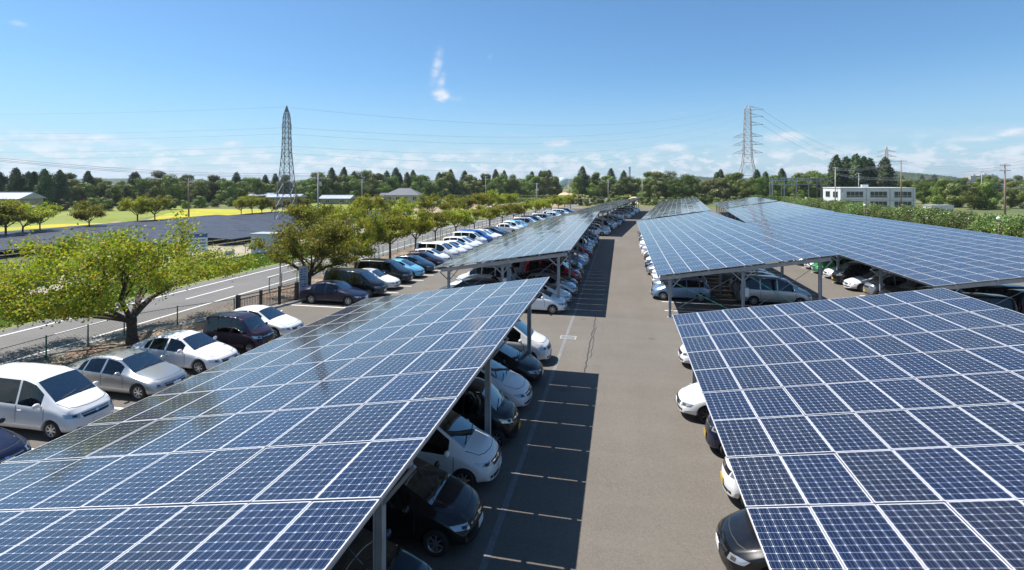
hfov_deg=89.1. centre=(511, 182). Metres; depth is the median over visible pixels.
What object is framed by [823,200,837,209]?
oleander shrub
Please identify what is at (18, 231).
ground solar rack
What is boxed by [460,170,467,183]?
conifer tree
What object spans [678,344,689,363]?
hatchback
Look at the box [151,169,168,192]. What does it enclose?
broadleaf tree
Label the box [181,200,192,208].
shrub
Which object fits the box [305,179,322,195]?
broadleaf tree
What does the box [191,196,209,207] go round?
shrub
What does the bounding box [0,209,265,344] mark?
cherry tree
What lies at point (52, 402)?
minivan
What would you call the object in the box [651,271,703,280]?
hatchback
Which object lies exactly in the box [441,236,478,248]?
people carrier
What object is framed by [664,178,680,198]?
broadleaf tree
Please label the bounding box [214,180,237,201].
broadleaf tree
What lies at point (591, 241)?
boxy small car
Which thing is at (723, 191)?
broadleaf tree
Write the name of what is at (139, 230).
ground solar rack
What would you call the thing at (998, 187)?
broadleaf tree
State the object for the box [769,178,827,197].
substation gantry
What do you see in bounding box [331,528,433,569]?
hatchback
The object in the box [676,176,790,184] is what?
hill
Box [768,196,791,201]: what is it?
hedge
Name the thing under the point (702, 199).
shrub
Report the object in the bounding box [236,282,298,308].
sliding gate
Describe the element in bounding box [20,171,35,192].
cedar tree
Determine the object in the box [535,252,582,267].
people carrier
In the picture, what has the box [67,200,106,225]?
cherry tree
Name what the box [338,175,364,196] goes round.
broadleaf tree
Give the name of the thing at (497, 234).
sedan
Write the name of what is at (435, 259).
hatchback
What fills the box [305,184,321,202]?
broadleaf tree
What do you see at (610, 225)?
boxy small car
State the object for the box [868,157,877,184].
cedar tree
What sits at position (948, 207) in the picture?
prefab store
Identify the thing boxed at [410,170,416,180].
conifer tree
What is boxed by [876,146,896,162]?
lattice pylon
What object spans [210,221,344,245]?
ground solar rack
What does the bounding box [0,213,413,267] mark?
yard soil
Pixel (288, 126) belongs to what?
lattice pylon
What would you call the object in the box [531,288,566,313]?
hatchback
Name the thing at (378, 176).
broadleaf tree
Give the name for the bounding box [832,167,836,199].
utility pole
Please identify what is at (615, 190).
broadleaf tree
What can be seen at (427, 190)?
broadleaf tree
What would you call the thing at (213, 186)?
broadleaf tree
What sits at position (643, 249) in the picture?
boxy small car
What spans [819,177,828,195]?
broadleaf tree
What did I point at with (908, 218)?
oleander shrub
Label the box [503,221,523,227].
tall hatchback
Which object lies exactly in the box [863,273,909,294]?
boxy small car
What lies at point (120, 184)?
broadleaf tree
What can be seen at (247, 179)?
broadleaf tree
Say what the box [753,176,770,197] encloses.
broadleaf tree
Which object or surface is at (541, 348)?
car
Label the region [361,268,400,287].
sedan
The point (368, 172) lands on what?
broadleaf tree
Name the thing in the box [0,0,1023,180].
sky
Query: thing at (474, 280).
car
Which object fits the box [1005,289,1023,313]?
minivan
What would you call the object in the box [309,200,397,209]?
meadow
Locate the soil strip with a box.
[39,207,582,365]
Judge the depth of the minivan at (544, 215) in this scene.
106.34 m
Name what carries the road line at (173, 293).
on the road
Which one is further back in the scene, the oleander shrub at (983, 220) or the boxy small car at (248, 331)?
the oleander shrub at (983, 220)
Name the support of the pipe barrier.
on the solar yard at (239, 250)
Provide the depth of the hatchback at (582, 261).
49.34 m
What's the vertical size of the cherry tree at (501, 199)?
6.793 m
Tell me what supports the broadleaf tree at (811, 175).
on the ground at (1016, 210)
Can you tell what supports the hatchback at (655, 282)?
on the car park
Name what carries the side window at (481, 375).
in the people carrier at (515, 388)
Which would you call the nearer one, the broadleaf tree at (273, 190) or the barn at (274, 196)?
the barn at (274, 196)
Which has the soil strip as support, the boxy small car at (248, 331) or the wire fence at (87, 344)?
the wire fence at (87, 344)
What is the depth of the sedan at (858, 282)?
39.13 m
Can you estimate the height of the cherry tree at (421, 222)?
5.583 m
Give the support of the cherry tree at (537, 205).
on the soil strip
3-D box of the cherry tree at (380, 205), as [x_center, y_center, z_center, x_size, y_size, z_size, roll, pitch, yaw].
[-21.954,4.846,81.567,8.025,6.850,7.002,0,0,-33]
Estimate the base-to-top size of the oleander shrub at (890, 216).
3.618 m
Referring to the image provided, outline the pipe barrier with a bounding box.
[209,244,250,254]
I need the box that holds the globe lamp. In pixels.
[277,245,282,285]
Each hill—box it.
[69,178,306,184]
[295,178,619,184]
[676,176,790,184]
[891,171,971,182]
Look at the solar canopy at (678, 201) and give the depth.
128.06 m
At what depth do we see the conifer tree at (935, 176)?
291.06 m
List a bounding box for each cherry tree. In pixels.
[0,198,61,231]
[0,199,36,234]
[0,202,18,218]
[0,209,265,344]
[20,201,63,228]
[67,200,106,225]
[118,195,155,220]
[137,194,172,219]
[232,196,250,213]
[240,213,361,284]
[242,195,263,212]
[254,197,269,212]
[263,197,280,212]
[275,195,300,208]
[278,201,337,231]
[295,198,311,205]
[307,202,395,267]
[329,202,367,225]
[347,192,397,217]
[362,209,418,258]
[388,197,419,216]
[397,206,438,250]
[415,192,445,212]
[426,209,453,240]
[437,193,465,211]
[440,207,477,230]
[458,197,478,209]
[466,204,485,228]
[469,192,496,215]
[480,189,507,205]
[480,206,503,226]
[492,204,513,222]
[501,192,519,204]
[506,202,526,217]
[517,199,533,214]
[528,200,545,212]
[535,199,553,208]
[543,194,559,210]
[551,195,565,207]
[563,196,572,207]
[564,193,576,208]
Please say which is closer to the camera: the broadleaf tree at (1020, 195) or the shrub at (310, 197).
the broadleaf tree at (1020, 195)
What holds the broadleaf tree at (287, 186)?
on the ground at (1016, 210)
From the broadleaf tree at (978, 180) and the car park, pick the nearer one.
the car park
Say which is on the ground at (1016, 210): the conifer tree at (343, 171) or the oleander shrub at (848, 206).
the conifer tree at (343, 171)
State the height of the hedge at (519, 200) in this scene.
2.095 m
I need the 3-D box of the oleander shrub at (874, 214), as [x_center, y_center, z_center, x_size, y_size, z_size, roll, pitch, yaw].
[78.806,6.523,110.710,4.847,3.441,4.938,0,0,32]
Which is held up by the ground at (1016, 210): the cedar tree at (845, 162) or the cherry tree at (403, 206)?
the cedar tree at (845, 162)
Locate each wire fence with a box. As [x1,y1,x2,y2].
[0,298,234,363]
[269,204,569,291]
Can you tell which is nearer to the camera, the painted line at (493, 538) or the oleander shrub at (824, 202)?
the painted line at (493, 538)
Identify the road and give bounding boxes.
[0,197,610,364]
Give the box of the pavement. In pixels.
[82,316,207,342]
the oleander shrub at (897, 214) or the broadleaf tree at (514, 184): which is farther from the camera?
the broadleaf tree at (514, 184)
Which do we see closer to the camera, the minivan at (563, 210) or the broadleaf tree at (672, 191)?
the minivan at (563, 210)
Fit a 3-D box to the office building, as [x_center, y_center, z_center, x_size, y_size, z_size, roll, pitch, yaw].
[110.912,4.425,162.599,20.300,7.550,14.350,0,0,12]
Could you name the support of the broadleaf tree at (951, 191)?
on the ground at (1016, 210)
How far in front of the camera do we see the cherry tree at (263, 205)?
122.58 m
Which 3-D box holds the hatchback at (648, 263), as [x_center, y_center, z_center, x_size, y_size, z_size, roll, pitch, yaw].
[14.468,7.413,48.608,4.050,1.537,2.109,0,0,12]
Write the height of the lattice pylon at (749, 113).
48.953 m
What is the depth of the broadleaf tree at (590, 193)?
281.56 m
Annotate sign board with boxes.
[186,233,207,251]
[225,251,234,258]
[299,266,307,290]
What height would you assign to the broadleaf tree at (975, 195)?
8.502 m
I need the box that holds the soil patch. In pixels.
[257,290,293,298]
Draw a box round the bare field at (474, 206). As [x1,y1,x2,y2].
[374,204,568,210]
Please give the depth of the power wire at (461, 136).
132.61 m
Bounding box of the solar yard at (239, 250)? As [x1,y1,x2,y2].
[1,211,468,295]
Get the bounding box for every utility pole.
[184,178,192,216]
[311,171,324,207]
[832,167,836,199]
[898,160,906,206]
[999,164,1010,214]
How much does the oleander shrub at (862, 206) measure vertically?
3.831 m
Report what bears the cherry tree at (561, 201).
on the soil strip
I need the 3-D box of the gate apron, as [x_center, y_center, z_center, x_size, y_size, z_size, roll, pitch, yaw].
[-18.153,8.180,33.156,5.200,0.001,11.000,0,0,12]
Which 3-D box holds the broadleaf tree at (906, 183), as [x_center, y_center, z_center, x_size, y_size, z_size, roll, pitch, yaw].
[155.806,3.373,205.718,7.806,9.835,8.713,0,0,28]
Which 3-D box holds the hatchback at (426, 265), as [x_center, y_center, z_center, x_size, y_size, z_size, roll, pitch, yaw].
[-9.011,7.413,47.753,4.050,1.537,2.109,0,0,12]
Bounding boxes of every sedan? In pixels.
[0,418,31,463]
[67,348,188,400]
[131,330,239,373]
[233,305,303,338]
[299,280,369,305]
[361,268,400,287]
[484,229,502,237]
[490,226,509,233]
[517,268,577,285]
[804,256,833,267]
[823,261,855,276]
[843,271,887,291]
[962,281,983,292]
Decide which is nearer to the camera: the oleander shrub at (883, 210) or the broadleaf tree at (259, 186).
the oleander shrub at (883, 210)
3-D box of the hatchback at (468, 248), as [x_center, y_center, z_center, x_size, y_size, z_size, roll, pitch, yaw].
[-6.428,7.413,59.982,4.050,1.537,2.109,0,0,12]
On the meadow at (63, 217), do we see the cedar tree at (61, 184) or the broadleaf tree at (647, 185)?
the cedar tree at (61, 184)
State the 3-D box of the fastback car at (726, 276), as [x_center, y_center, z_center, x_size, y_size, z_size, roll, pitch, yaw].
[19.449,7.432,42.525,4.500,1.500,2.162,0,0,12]
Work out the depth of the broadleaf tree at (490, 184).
282.13 m
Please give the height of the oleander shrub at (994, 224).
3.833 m
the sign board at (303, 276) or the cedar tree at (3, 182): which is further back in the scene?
the cedar tree at (3, 182)
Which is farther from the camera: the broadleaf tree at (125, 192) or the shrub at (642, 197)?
the shrub at (642, 197)
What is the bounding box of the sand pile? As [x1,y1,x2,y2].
[548,192,577,197]
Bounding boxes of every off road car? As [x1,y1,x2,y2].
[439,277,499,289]
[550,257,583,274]
[589,223,610,232]
[599,216,620,221]
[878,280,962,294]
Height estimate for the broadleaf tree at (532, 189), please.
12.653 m
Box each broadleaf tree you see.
[55,172,80,185]
[67,179,85,206]
[69,182,100,205]
[93,177,102,193]
[93,185,108,197]
[95,182,110,197]
[98,184,123,205]
[114,181,133,199]
[116,184,133,202]
[125,177,149,200]
[138,178,164,198]
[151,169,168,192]
[156,173,190,202]
[174,187,190,203]
[176,178,190,203]
[181,174,193,202]
[182,180,211,203]
[203,175,225,202]
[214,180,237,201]
[235,181,253,197]
[241,176,253,184]
[245,177,271,197]
[266,184,282,193]
[275,174,294,193]
[296,179,311,193]
[296,187,307,194]
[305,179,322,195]
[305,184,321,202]
[310,171,332,195]
[321,177,336,194]
[332,174,349,194]
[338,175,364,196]
[355,171,367,181]
[355,181,372,198]
[360,170,371,183]
[366,177,381,196]
[367,173,384,187]
[378,182,391,192]
[384,176,400,191]
[409,181,420,191]
[410,175,427,188]
[418,174,430,184]
[419,180,433,196]
[429,178,445,196]
[437,171,459,197]
[451,183,462,194]
[454,180,467,196]
[460,174,477,197]
[473,181,484,193]
[476,173,491,193]
[484,178,498,193]
[492,173,508,194]
[502,174,522,195]
[519,174,534,192]
[519,182,529,194]
[525,175,540,196]
[536,170,554,195]
[548,176,562,194]
[566,175,583,194]
[585,183,596,197]
[587,172,600,194]
[593,180,609,197]
[595,175,616,196]
[610,183,624,197]
[619,176,636,196]
[629,179,639,194]
[635,177,641,192]
[636,171,661,197]
[637,180,654,197]
[649,171,670,198]
[659,171,677,196]
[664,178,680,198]
[673,182,684,197]
[678,174,699,196]
[688,177,704,197]
[702,179,717,198]
[710,177,732,199]
[726,172,746,197]
[737,181,757,198]
[745,176,755,193]
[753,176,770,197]
[766,175,788,197]
[767,175,789,198]
[780,185,792,196]
[788,172,817,197]
[805,172,822,197]
[810,170,822,197]
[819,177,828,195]
[902,179,916,195]
[911,181,919,191]
[915,182,932,204]
[924,178,948,204]
[926,181,937,200]
[942,183,967,206]
[954,178,969,193]
[958,182,989,209]
[969,182,1002,208]
[974,177,994,192]
[985,175,1000,184]
[992,182,1003,192]
[998,180,1022,207]
[1013,175,1022,181]
[1015,182,1023,207]
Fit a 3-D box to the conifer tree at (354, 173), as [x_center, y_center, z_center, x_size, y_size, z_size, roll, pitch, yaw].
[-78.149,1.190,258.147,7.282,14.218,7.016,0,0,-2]
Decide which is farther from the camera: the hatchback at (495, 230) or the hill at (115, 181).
the hill at (115, 181)
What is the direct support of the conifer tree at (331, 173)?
on the meadow at (343, 205)
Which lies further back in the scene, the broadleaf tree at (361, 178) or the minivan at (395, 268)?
the broadleaf tree at (361, 178)
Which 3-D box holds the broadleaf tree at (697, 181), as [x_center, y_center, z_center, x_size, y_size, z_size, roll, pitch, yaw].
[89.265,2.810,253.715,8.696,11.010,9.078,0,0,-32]
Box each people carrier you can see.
[431,241,467,255]
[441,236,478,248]
[475,229,497,240]
[476,359,531,406]
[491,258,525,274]
[506,220,526,226]
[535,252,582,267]
[609,211,629,218]
[729,271,797,292]
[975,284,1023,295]
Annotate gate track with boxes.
[273,299,304,307]
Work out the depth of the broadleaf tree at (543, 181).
291.29 m
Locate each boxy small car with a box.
[203,311,274,351]
[452,377,520,445]
[546,212,558,215]
[578,237,592,249]
[581,235,595,247]
[597,220,613,229]
[641,246,646,253]
[704,414,725,456]
[720,456,864,507]
[831,262,878,284]
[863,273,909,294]
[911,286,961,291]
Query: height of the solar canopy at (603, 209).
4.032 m
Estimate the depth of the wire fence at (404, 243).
62.46 m
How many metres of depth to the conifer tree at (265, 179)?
225.50 m
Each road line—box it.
[0,205,575,364]
[1,210,534,335]
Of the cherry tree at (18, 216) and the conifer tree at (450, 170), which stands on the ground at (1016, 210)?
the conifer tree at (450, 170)
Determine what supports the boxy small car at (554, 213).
on the car park
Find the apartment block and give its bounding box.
[966,174,980,181]
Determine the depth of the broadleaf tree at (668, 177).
272.96 m
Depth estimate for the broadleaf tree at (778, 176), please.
245.69 m
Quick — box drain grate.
[560,335,576,339]
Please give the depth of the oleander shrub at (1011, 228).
71.99 m
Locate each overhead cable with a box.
[1,161,317,176]
[3,158,301,173]
[4,160,300,175]
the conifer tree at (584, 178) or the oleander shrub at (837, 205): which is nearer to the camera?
the oleander shrub at (837, 205)
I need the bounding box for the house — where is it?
[385,188,423,203]
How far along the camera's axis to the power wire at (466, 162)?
129.50 m
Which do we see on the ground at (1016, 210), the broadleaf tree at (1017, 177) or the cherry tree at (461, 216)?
the broadleaf tree at (1017, 177)
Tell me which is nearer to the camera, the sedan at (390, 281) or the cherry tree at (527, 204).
the sedan at (390, 281)
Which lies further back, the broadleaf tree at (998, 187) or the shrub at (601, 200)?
the broadleaf tree at (998, 187)
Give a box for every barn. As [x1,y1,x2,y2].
[0,192,45,205]
[248,193,273,199]
[266,194,307,201]
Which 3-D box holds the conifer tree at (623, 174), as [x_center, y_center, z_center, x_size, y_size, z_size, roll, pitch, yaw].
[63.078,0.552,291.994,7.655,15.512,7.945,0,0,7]
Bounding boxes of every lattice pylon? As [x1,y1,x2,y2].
[274,106,298,218]
[732,104,763,178]
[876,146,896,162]
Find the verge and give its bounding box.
[0,208,534,329]
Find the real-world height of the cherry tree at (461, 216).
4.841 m
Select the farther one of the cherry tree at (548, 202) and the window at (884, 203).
the window at (884, 203)
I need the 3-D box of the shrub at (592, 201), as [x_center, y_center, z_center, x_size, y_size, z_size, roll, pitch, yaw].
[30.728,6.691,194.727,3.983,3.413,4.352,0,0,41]
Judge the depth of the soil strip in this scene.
26.63 m
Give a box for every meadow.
[0,206,190,227]
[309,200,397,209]
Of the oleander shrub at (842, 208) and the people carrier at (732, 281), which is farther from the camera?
the oleander shrub at (842, 208)
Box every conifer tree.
[81,171,95,189]
[127,173,138,193]
[230,175,241,196]
[232,171,242,196]
[261,175,269,189]
[271,173,279,190]
[326,167,337,188]
[339,167,347,175]
[350,171,358,187]
[382,170,391,186]
[391,167,402,187]
[402,172,411,187]
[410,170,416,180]
[435,172,444,196]
[449,169,456,194]
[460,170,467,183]
[491,169,498,186]
[546,169,552,184]
[577,166,589,194]
[607,168,616,193]
[618,170,627,195]
[713,172,720,196]
[717,169,723,198]
[751,169,761,185]
[760,171,769,196]
[778,168,787,188]
[930,174,937,182]
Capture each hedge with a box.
[452,195,584,200]
[456,198,584,202]
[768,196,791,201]
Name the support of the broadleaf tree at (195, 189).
on the ground at (1016, 210)
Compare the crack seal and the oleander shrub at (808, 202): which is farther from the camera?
the oleander shrub at (808, 202)
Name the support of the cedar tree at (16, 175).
on the meadow at (63, 217)
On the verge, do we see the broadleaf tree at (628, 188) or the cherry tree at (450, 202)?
the cherry tree at (450, 202)
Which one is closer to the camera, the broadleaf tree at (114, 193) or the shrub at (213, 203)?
the shrub at (213, 203)
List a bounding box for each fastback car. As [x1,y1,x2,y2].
[462,236,483,246]
[543,282,571,301]
[588,225,608,235]
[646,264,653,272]
[676,382,709,422]
[716,508,768,569]
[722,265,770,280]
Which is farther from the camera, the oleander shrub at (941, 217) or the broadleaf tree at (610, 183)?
the broadleaf tree at (610, 183)
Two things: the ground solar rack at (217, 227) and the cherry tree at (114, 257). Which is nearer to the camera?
the cherry tree at (114, 257)
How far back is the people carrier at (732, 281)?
37.54 m
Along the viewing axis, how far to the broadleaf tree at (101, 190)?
183.19 m
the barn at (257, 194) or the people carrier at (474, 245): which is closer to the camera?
the people carrier at (474, 245)
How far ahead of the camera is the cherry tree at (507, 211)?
98.75 m
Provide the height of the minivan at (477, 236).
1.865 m
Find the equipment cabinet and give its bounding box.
[250,232,277,253]
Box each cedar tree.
[0,172,6,191]
[4,167,29,191]
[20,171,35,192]
[27,171,38,191]
[33,168,57,205]
[52,169,71,205]
[825,154,847,186]
[841,156,860,186]
[843,153,871,186]
[861,156,874,186]
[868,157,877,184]
[874,156,899,186]
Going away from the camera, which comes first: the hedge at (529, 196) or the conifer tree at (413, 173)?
the hedge at (529, 196)
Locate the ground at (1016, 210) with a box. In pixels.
[57,185,1023,221]
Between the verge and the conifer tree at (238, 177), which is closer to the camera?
the verge
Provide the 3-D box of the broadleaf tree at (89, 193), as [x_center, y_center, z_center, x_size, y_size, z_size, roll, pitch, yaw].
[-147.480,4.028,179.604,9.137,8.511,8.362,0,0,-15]
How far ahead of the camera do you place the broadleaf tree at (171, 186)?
187.25 m
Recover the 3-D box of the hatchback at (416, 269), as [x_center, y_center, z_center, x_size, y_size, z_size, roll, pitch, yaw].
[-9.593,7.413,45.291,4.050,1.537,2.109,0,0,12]
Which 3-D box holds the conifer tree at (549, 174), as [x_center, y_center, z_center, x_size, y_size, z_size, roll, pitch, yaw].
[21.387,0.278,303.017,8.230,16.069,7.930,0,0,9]
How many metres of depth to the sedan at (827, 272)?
44.31 m
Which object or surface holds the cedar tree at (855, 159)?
on the ground at (1016, 210)
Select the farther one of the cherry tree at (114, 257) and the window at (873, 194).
the window at (873, 194)
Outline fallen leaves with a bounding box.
[35,235,449,364]
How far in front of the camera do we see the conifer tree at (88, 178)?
184.31 m
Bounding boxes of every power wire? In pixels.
[59,128,264,133]
[65,153,264,158]
[289,107,719,124]
[290,147,734,171]
[294,129,730,153]
[294,139,734,162]
[295,122,726,143]
[303,113,733,136]
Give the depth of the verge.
46.36 m
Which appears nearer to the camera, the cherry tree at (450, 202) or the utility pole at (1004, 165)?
the utility pole at (1004, 165)
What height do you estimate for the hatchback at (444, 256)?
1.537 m
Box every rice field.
[0,223,104,231]
[148,209,285,219]
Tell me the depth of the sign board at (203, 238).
54.93 m
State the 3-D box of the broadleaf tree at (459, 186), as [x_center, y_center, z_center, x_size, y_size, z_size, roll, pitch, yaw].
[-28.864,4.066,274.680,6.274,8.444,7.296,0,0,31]
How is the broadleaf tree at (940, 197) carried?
on the ground at (1016, 210)
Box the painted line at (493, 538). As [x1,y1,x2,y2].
[478,238,601,569]
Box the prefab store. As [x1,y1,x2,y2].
[923,205,954,210]
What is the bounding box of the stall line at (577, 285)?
[32,270,866,449]
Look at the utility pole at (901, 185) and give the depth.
134.88 m
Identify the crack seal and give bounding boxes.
[584,315,595,371]
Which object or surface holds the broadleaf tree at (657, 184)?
on the ground at (1016, 210)
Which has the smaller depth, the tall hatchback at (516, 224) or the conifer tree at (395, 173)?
the tall hatchback at (516, 224)
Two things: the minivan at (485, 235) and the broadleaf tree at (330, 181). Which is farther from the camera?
the broadleaf tree at (330, 181)
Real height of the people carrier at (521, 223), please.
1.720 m
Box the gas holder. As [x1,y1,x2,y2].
[559,177,566,188]
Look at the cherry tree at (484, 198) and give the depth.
124.62 m
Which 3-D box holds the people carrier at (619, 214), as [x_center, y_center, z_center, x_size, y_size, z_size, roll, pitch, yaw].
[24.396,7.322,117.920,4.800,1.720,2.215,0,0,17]
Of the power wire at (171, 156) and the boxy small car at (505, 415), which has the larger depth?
the power wire at (171, 156)
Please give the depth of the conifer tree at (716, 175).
251.88 m
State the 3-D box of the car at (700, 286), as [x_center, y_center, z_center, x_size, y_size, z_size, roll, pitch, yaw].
[11.854,7.413,36.622,4.050,1.537,2.109,0,0,13]
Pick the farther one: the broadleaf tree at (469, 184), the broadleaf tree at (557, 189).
the broadleaf tree at (557, 189)
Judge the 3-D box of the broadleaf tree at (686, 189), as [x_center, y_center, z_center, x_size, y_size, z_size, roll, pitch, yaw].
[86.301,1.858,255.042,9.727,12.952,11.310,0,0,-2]
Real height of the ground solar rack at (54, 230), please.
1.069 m
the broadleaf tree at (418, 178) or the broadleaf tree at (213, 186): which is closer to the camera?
the broadleaf tree at (213, 186)
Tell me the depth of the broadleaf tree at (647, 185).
257.78 m
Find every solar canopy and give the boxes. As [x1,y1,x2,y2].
[0,277,549,569]
[435,211,599,312]
[552,202,627,234]
[592,197,640,218]
[636,211,838,317]
[642,201,709,219]
[654,197,699,215]
[672,288,1023,569]
[714,197,776,216]
[724,201,834,222]
[746,212,1023,304]
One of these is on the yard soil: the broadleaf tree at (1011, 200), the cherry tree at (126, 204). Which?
the cherry tree at (126, 204)
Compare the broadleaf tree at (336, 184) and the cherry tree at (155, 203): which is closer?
the cherry tree at (155, 203)
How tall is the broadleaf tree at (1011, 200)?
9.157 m
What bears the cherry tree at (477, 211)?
on the soil strip
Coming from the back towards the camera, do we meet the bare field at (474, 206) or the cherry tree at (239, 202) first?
the bare field at (474, 206)
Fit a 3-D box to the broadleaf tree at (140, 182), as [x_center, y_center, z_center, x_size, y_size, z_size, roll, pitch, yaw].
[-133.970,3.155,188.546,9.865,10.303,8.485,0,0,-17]
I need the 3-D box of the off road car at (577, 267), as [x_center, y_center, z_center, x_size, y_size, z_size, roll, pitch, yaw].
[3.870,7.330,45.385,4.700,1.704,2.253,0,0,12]
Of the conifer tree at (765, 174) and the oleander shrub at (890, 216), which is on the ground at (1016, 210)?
the conifer tree at (765, 174)
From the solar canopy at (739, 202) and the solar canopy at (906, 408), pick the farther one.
the solar canopy at (739, 202)
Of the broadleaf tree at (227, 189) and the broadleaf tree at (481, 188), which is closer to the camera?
the broadleaf tree at (227, 189)
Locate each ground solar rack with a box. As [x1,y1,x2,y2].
[0,211,283,235]
[0,211,345,257]
[0,212,281,238]
[0,214,285,241]
[0,215,224,233]
[0,215,288,245]
[53,210,373,246]
[133,211,377,245]
[152,211,393,244]
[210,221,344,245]
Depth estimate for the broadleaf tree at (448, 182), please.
273.22 m
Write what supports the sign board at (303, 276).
on the soil patch
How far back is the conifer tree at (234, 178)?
212.77 m
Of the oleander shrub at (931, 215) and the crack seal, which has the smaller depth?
the crack seal
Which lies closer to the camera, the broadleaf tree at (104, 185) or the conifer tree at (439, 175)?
the broadleaf tree at (104, 185)
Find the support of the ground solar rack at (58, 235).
on the yard soil
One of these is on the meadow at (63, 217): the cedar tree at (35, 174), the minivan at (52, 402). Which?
the cedar tree at (35, 174)
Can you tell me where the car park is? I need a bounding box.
[0,207,1023,569]
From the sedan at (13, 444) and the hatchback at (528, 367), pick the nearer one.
the sedan at (13, 444)
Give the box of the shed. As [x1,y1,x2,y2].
[319,195,355,203]
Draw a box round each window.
[444,238,464,242]
[476,371,484,378]
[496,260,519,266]
[846,191,863,197]
[870,191,887,197]
[870,201,886,206]
[894,192,911,197]
[894,201,911,207]
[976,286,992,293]
[997,289,1008,295]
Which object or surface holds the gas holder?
on the ground at (1016, 210)
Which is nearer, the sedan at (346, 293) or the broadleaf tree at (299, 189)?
the sedan at (346, 293)
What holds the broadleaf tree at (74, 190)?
on the ground at (1016, 210)
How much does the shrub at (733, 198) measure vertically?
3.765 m
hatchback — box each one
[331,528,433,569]
[363,456,482,556]
[392,258,424,277]
[396,254,435,272]
[407,251,444,265]
[415,248,450,261]
[417,409,501,486]
[446,240,473,251]
[450,274,498,284]
[483,227,506,235]
[492,341,543,381]
[496,223,519,231]
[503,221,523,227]
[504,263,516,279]
[524,272,577,293]
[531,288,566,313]
[557,251,586,266]
[566,249,588,262]
[573,243,592,255]
[578,242,591,250]
[584,232,596,240]
[586,231,598,240]
[644,259,651,267]
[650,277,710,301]
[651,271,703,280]
[651,272,707,286]
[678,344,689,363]
[738,269,790,282]
[811,256,852,273]
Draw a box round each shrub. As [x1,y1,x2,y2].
[55,198,69,210]
[71,201,80,210]
[87,197,99,207]
[99,199,114,210]
[160,195,178,209]
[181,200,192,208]
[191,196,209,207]
[209,199,219,206]
[224,197,233,206]
[305,193,315,203]
[574,196,582,204]
[583,198,590,205]
[590,196,599,204]
[597,196,604,203]
[611,195,621,200]
[637,193,645,203]
[643,197,650,204]
[650,198,659,205]
[698,194,709,204]
[705,195,714,203]
[727,196,736,200]
[787,196,802,202]
[797,198,806,205]
[805,198,824,206]
[809,198,824,206]
[814,201,823,208]
[820,199,833,209]
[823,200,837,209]
[831,200,853,212]
[837,202,851,212]
[843,202,861,213]
[847,202,868,215]
[857,202,879,215]
[861,204,881,216]
[870,205,889,217]
[875,206,893,219]
[883,206,905,220]
[892,204,920,221]
[900,208,922,222]
[912,206,941,224]
[922,208,952,225]
[933,210,963,227]
[942,210,977,229]
[959,213,989,230]
[967,212,1004,232]
[985,213,1021,235]
[1001,213,1023,237]
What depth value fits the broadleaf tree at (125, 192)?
187.29 m
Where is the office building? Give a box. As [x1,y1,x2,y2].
[822,185,915,208]
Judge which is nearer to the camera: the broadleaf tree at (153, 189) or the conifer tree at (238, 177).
the broadleaf tree at (153, 189)
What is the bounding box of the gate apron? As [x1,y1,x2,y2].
[113,292,299,332]
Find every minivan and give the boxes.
[0,362,114,439]
[323,268,386,297]
[357,258,412,281]
[415,242,458,258]
[452,231,487,244]
[455,264,515,281]
[460,229,492,242]
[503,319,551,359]
[513,217,534,223]
[521,215,540,220]
[524,258,581,280]
[532,213,551,218]
[552,209,568,212]
[734,274,811,304]
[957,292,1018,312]
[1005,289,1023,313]
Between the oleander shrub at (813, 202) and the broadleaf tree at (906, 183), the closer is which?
the oleander shrub at (813, 202)
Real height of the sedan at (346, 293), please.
1.470 m

